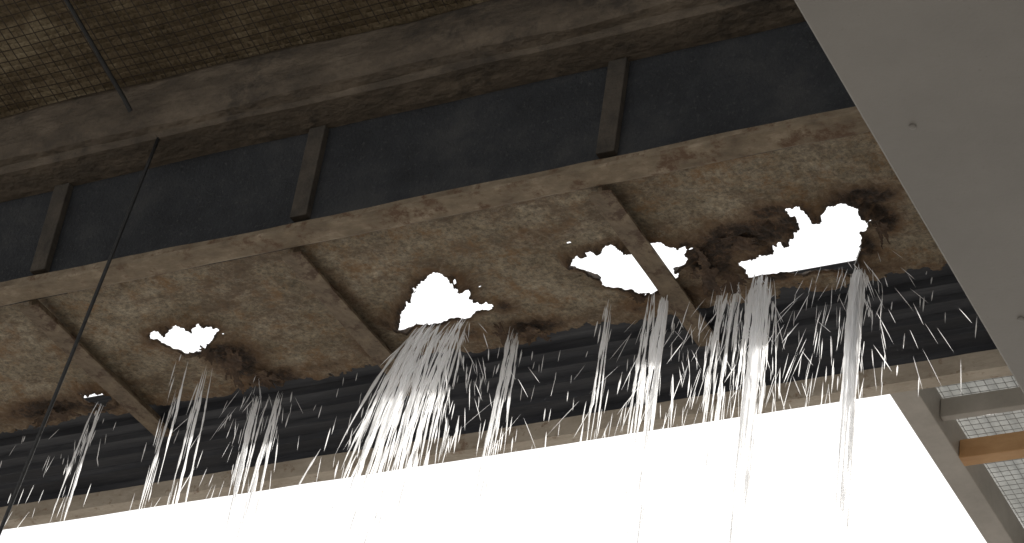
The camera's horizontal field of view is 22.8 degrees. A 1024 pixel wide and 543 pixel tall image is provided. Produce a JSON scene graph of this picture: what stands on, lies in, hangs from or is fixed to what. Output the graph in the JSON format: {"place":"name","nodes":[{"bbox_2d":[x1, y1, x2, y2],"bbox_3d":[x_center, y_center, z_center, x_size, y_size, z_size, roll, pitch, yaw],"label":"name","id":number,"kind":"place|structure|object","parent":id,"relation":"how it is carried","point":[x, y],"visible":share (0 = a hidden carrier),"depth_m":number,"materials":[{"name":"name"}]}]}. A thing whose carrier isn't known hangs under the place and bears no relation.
{"place":"outdoors","nodes":[
{"label":"outdoors","id":0,"kind":"place"},
{"bbox_2d":[0,203,1022,542],"label":"sky","id":1,"kind":"structure","parent":0,"point":[796,507],"materials":[{"name":"white"}]},
{"bbox_2d":[794,0,1023,393],"bbox_3d":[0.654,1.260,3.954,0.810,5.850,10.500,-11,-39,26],"label":"grey steel rafter","id":2,"kind":"object","parent":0,"point":[935,89],"visible":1,"depth_m":5.75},
{"bbox_2d":[0,21,1011,529],"bbox_3d":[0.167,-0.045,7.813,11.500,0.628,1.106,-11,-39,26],"label":"corroded steel gutter","id":3,"kind":"object","parent":2,"relation":"on","point":[298,269],"visible":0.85,"depth_m":7.80,"materials":[{"name":"metal"}]},
{"bbox_2d":[50,404,103,542],"bbox_3d":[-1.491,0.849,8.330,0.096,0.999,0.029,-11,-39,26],"label":"water stream","id":4,"kind":"structure","parent":3,"relation":"attached to","point":[82,459],"depth_m":8.48,"materials":[{"name":"white liquid"}]},
{"bbox_2d":[130,394,177,539],"bbox_3d":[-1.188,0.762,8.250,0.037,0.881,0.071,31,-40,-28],"label":"water stream","id":5,"kind":"structure","parent":3,"relation":"attached to","point":[158,449],"depth_m":8.34,"materials":[{"name":"white liquid"}]},
{"bbox_2d":[139,355,211,542],"bbox_3d":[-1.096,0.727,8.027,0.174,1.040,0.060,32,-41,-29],"label":"water stream","id":6,"kind":"structure","parent":3,"relation":"attached to","point":[197,407],"depth_m":8.17,"materials":[{"name":"white liquid"}]},
{"bbox_2d":[222,391,282,542],"bbox_3d":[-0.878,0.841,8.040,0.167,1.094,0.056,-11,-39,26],"label":"water stream","id":7,"kind":"structure","parent":3,"relation":"hanging from","point":[243,454],"depth_m":8.19,"materials":[{"name":"white liquid"}]},
{"bbox_2d":[284,315,467,542],"bbox_3d":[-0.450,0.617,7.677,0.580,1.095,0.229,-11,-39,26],"label":"water stream","id":8,"kind":"structure","parent":3,"relation":"attached to","point":[406,359],"depth_m":7.77,"materials":[{"name":"white liquid"}]},
{"bbox_2d":[0,0,805,202],"bbox_3d":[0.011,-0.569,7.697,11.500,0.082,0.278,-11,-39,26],"label":"rail","id":9,"kind":"object","parent":3,"relation":"on","point":[657,35],"visible":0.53,"depth_m":7.76,"materials":[{"name":"brown wood"}]},
{"bbox_2d":[0,137,159,535],"bbox_3d":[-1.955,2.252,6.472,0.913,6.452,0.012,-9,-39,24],"label":"hanging cable","id":10,"kind":"object","parent":9,"relation":"hanging from","point":[66,367],"visible":1,"depth_m":7.73,"materials":[{"name":"black metal"}]},
{"bbox_2d":[0,0,728,166],"bbox_3d":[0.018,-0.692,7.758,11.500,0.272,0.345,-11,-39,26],"label":"rail","id":11,"kind":"object","parent":9,"relation":"on","point":[321,68],"visible":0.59,"depth_m":7.92,"materials":[{"name":"brown wood"}]},
{"bbox_2d":[64,0,131,111],"bbox_3d":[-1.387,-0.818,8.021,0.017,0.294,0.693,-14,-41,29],"label":"hanger rod","id":12,"kind":"object","parent":11,"relation":"attached to","point":[98,55],"visible":1,"depth_m":8.08,"materials":[{"name":"black metal"}]},
{"bbox_2d":[0,0,489,117],"bbox_3d":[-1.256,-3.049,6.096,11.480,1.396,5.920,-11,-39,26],"label":"foil insulation","id":13,"kind":"object","parent":11,"relation":"on","point":[417,13],"visible":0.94,"depth_m":8.17},
{"bbox_2d":[0,0,469,114],"bbox_3d":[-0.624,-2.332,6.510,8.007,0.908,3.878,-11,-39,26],"label":"wire netting","id":14,"kind":"object","parent":13,"relation":"on","point":[232,28],"visible":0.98,"depth_m":8.16,"materials":[{"name":"grey metal"}]},
{"bbox_2d":[0,247,976,542],"bbox_3d":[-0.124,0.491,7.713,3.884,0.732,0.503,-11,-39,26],"label":"water spray","id":15,"kind":"object","parent":3,"relation":"attached to","point":[520,471],"visible":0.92,"depth_m":7.47,"materials":[{"name":"white liquid"}]},
{"bbox_2d":[465,328,518,542],"bbox_3d":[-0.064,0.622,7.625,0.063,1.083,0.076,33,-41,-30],"label":"water stream","id":16,"kind":"structure","parent":3,"relation":"attached to","point":[513,346],"depth_m":7.75,"materials":[{"name":"white liquid"}]},
{"bbox_2d":[568,300,610,540],"bbox_3d":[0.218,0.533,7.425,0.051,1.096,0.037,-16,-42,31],"label":"water stream","id":17,"kind":"structure","parent":3,"relation":"attached to","point":[604,342],"depth_m":7.54,"materials":[{"name":"white liquid"}]},
{"bbox_2d":[612,292,673,542],"bbox_3d":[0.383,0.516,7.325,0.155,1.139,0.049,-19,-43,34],"label":"water stream","id":18,"kind":"structure","parent":3,"relation":"attached to","point":[662,313],"depth_m":7.43,"materials":[{"name":"white liquid"}]},
{"bbox_2d":[687,284,746,531],"bbox_3d":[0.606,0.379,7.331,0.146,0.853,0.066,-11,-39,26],"label":"water stream","id":19,"kind":"structure","parent":3,"relation":"attached to","point":[719,317],"depth_m":7.38,"materials":[{"name":"white liquid"}]},
{"bbox_2d":[722,273,776,542],"bbox_3d":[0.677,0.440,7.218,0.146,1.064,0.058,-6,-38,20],"label":"water stream","id":20,"kind":"structure","parent":3,"relation":"attached to","point":[757,362],"depth_m":7.27,"materials":[{"name":"white liquid"}]},
{"bbox_2d":[832,268,868,542],"bbox_3d":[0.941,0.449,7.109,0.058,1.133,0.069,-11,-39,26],"label":"water stream","id":21,"kind":"structure","parent":3,"relation":"attached to","point":[848,412],"depth_m":7.14,"materials":[{"name":"white liquid"}]},
{"bbox_2d":[890,375,1023,542],"bbox_3d":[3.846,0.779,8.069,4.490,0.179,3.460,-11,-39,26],"label":"translucent canopy","id":22,"kind":"object","parent":3,"relation":"attached to","point":[970,434],"visible":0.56,"depth_m":8.21,"materials":[{"name":"paint"}]}
]}

